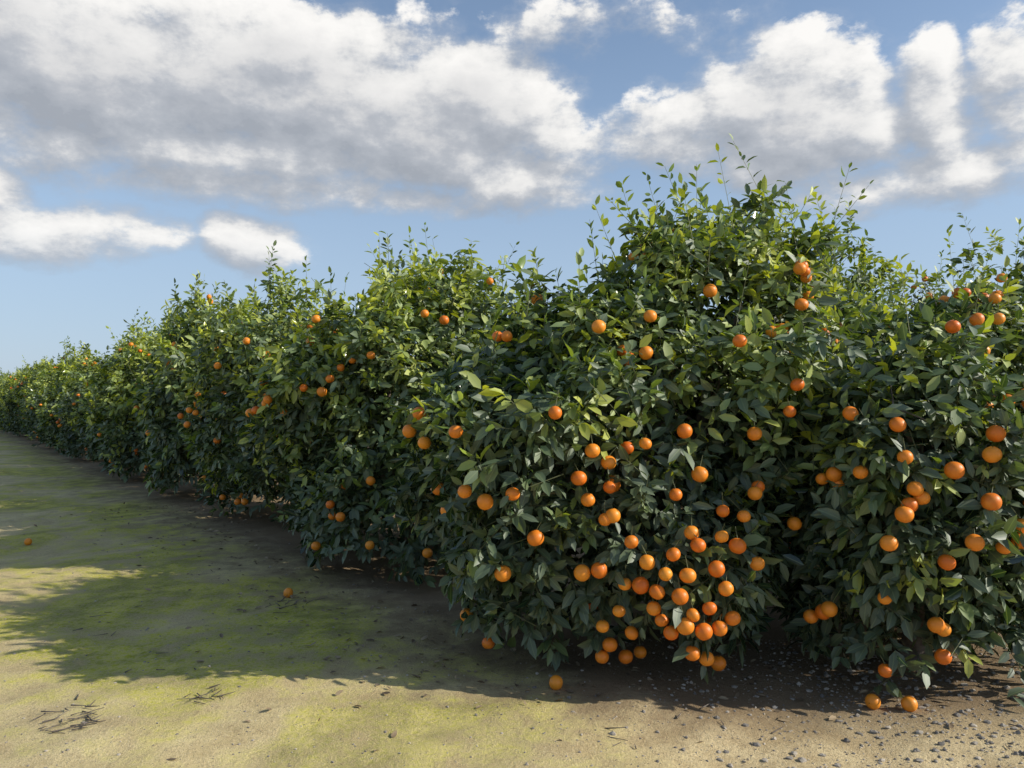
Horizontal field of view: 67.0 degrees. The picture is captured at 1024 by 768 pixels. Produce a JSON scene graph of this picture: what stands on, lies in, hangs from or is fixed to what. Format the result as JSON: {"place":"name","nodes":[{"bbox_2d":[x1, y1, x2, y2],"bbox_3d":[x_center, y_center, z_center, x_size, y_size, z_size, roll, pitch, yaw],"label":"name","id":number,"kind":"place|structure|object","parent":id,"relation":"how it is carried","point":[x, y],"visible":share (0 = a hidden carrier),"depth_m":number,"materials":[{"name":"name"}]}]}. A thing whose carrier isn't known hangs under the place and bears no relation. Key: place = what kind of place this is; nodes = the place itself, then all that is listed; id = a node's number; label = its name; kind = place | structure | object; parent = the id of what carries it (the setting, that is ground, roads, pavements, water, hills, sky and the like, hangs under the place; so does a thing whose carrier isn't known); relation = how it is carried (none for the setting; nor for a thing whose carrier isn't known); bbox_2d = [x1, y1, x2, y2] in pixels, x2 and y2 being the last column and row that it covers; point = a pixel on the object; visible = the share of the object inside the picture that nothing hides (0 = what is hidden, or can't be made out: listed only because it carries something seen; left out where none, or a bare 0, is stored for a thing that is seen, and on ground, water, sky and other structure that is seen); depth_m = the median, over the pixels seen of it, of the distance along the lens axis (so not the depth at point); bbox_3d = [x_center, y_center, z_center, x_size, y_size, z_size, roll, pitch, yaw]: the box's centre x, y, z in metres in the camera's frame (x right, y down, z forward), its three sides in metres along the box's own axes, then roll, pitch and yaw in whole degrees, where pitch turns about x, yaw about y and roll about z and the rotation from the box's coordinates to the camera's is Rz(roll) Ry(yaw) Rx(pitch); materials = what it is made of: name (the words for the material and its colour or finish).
{"place":"outdoors","nodes":[
{"label":"outdoors","id":0,"kind":"place"},
{"bbox_2d":[0,429,1023,767],"bbox_3d":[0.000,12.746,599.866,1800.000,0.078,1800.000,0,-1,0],"label":"ground","id":1,"kind":"structure","parent":0,"point":[44,601],"depth_m":4.45,"materials":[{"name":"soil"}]},
{"bbox_2d":[0,372,10,387],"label":"orange tree","id":2,"kind":"object","parent":1,"relation":"on","point":[1,380],"visible":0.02,"depth_m":42.31,"materials":[{"name":"green plant"}]},
{"bbox_2d":[0,369,21,430],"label":"orange tree","id":3,"kind":"object","parent":1,"relation":"on","point":[6,386],"depth_m":37.53,"materials":[{"name":"green plant"}]},
{"bbox_2d":[0,361,41,433],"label":"orange tree","id":4,"kind":"object","parent":1,"relation":"on","point":[12,379],"visible":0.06,"depth_m":34.92,"materials":[{"name":"green plant"}]},
{"bbox_2d":[24,538,31,544],"bbox_3d":[-5.299,1.728,8.469,0.079,0.079,0.079,-14,35,29],"label":"fallen orange","id":5,"kind":"object","parent":1,"relation":"on","point":[27,541],"visible":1,"depth_m":8.45,"materials":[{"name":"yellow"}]},
{"bbox_2d":[0,360,57,435],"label":"orange tree","id":6,"kind":"object","parent":1,"relation":"on","point":[8,405],"visible":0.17,"depth_m":31.97,"materials":[{"name":"green plant"}]},
{"bbox_2d":[10,355,55,439],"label":"orange tree","id":7,"kind":"object","parent":1,"relation":"on","point":[18,389],"visible":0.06,"depth_m":29.82,"materials":[{"name":"green plant"}]},
{"bbox_2d":[19,355,60,440],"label":"orange tree","id":8,"kind":"object","parent":1,"relation":"on","point":[25,409],"visible":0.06,"depth_m":27.15,"materials":[{"name":"green plant"}]},
{"bbox_2d":[22,336,97,448],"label":"orange tree","id":9,"kind":"object","parent":1,"relation":"on","point":[46,384],"visible":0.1,"depth_m":24.93,"materials":[{"name":"green plant"}]},
{"bbox_2d":[30,355,94,452],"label":"orange tree","id":10,"kind":"object","parent":1,"relation":"on","point":[47,419],"visible":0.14,"depth_m":22.23,"materials":[{"name":"green plant"}]},
{"bbox_2d":[53,340,110,458],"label":"orange tree","id":11,"kind":"object","parent":1,"relation":"on","point":[70,415],"visible":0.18,"depth_m":19.57,"materials":[{"name":"green plant"}]},
{"bbox_2d":[73,306,176,469],"bbox_3d":[-8.366,0.106,17.811,3.198,3.803,3.067,-1,-1,26],"label":"orange tree","id":12,"kind":"object","parent":1,"relation":"on","point":[91,444],"visible":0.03,"depth_m":16.94,"materials":[{"name":"green plant"}]},
{"bbox_2d":[76,305,204,482],"bbox_3d":[-6.831,0.136,15.481,3.007,3.617,2.953,0,-1,15],"label":"orange tree","id":13,"kind":"object","parent":1,"relation":"on","point":[120,428],"visible":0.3,"depth_m":14.68,"materials":[{"name":"green plant"}]},
{"bbox_2d":[126,271,293,497],"bbox_3d":[-4.780,-0.001,13.011,3.037,3.827,3.198,1,-1,-30],"label":"orange tree","id":14,"kind":"object","parent":1,"relation":"on","point":[164,446],"visible":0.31,"depth_m":12.13,"materials":[{"name":"green plant"}]},
{"bbox_2d":[283,588,292,597],"bbox_3d":[-1.801,1.679,6.219,0.078,0.079,0.079,5,24,-18],"label":"fallen orange","id":15,"kind":"object","parent":1,"relation":"on","point":[287,592],"visible":0.99,"depth_m":6.19,"materials":[{"name":"orange food"}]},
{"bbox_2d":[177,240,420,523],"bbox_3d":[-2.878,0.011,10.533,3.012,3.706,3.099,-1,-1,44],"label":"orange tree","id":16,"kind":"object","parent":1,"relation":"on","point":[223,401],"visible":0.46,"depth_m":9.65,"materials":[{"name":"green plant"}]},
{"bbox_2d":[223,222,546,587],"bbox_3d":[-1.105,0.063,7.955,3.358,3.509,3.292,1,-1,-30],"label":"orange tree","id":17,"kind":"object","parent":1,"relation":"on","point":[335,478],"visible":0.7,"depth_m":7.16,"materials":[{"name":"green plant"}]},
{"bbox_2d":[33,595,1018,748],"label":"fallen twigs","id":18,"kind":"object","parent":1,"relation":"on","point":[81,725],"visible":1,"depth_m":3.88,"materials":[{"name":"brown wood"}]},
{"bbox_2d":[34,499,1019,760],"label":"leaf litter","id":19,"kind":"object","parent":1,"relation":"on","point":[832,717],"visible":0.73,"depth_m":4.74,"materials":[{"name":"brown plant"}]},
{"bbox_2d":[549,675,562,689],"bbox_3d":[0.241,1.642,4.251,0.078,0.079,0.079,-8,-42,20],"label":"fallen orange","id":20,"kind":"object","parent":1,"relation":"on","point":[555,682],"visible":1,"depth_m":4.22,"materials":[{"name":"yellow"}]},
{"bbox_2d":[375,133,873,683],"bbox_3d":[0.792,-0.001,5.303,3.411,3.561,2.742,0,-1,0],"label":"orange tree","id":21,"kind":"object","parent":1,"relation":"on","point":[531,443],"visible":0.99,"depth_m":4.49,"materials":[{"name":"green plant"}]},
{"bbox_2d":[607,376,741,466],"bbox_3d":[2.838,0.444,12.269,2.876,2.867,2.802,0,-1,-24],"label":"orange tree","id":22,"kind":"object","parent":1,"relation":"on","point":[737,379],"visible":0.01,"depth_m":11.94,"materials":[{"name":"green plant"}]},
{"bbox_2d":[865,694,880,709],"bbox_3d":[1.878,1.655,4.029,0.076,0.080,0.079,2,-36,-38],"label":"fallen orange","id":23,"kind":"object","parent":1,"relation":"on","point":[872,701],"visible":1,"depth_m":4.01,"materials":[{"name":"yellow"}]},
{"bbox_2d":[817,200,961,324],"bbox_3d":[4.655,-0.276,9.646,3.113,4.248,3.245,0,-1,0],"label":"orange tree","id":24,"kind":"object","parent":1,"relation":"on","point":[859,280],"visible":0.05,"depth_m":10.01,"materials":[{"name":"green plant"}]},
{"bbox_2d":[763,246,1023,707],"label":"orange tree","id":25,"kind":"object","parent":1,"relation":"on","point":[906,511],"visible":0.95,"depth_m":4.15,"materials":[{"name":"green plant"}]},
{"bbox_2d":[901,696,917,711],"bbox_3d":[2.052,1.652,3.992,0.080,0.080,0.074,-32,-37,29],"label":"fallen orange","id":26,"kind":"object","parent":1,"relation":"on","point":[909,703],"visible":1,"depth_m":3.97,"materials":[{"name":"orange food"}]},
{"bbox_2d":[919,213,1023,326],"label":"orange tree","id":27,"kind":"object","parent":1,"relation":"on","point":[1018,267],"visible":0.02,"depth_m":8.24,"materials":[{"name":"green plant"}]},
{"bbox_2d":[0,0,1023,380],"label":"sky","id":28,"kind":"structure","parent":0,"point":[145,145],"materials":[{"name":"blue"}]},
{"bbox_2d":[526,636,1023,767],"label":"gravel","id":29,"kind":"structure","parent":0,"point":[846,740],"depth_m":3.97,"materials":[{"name":"grey gravel"}]}
]}

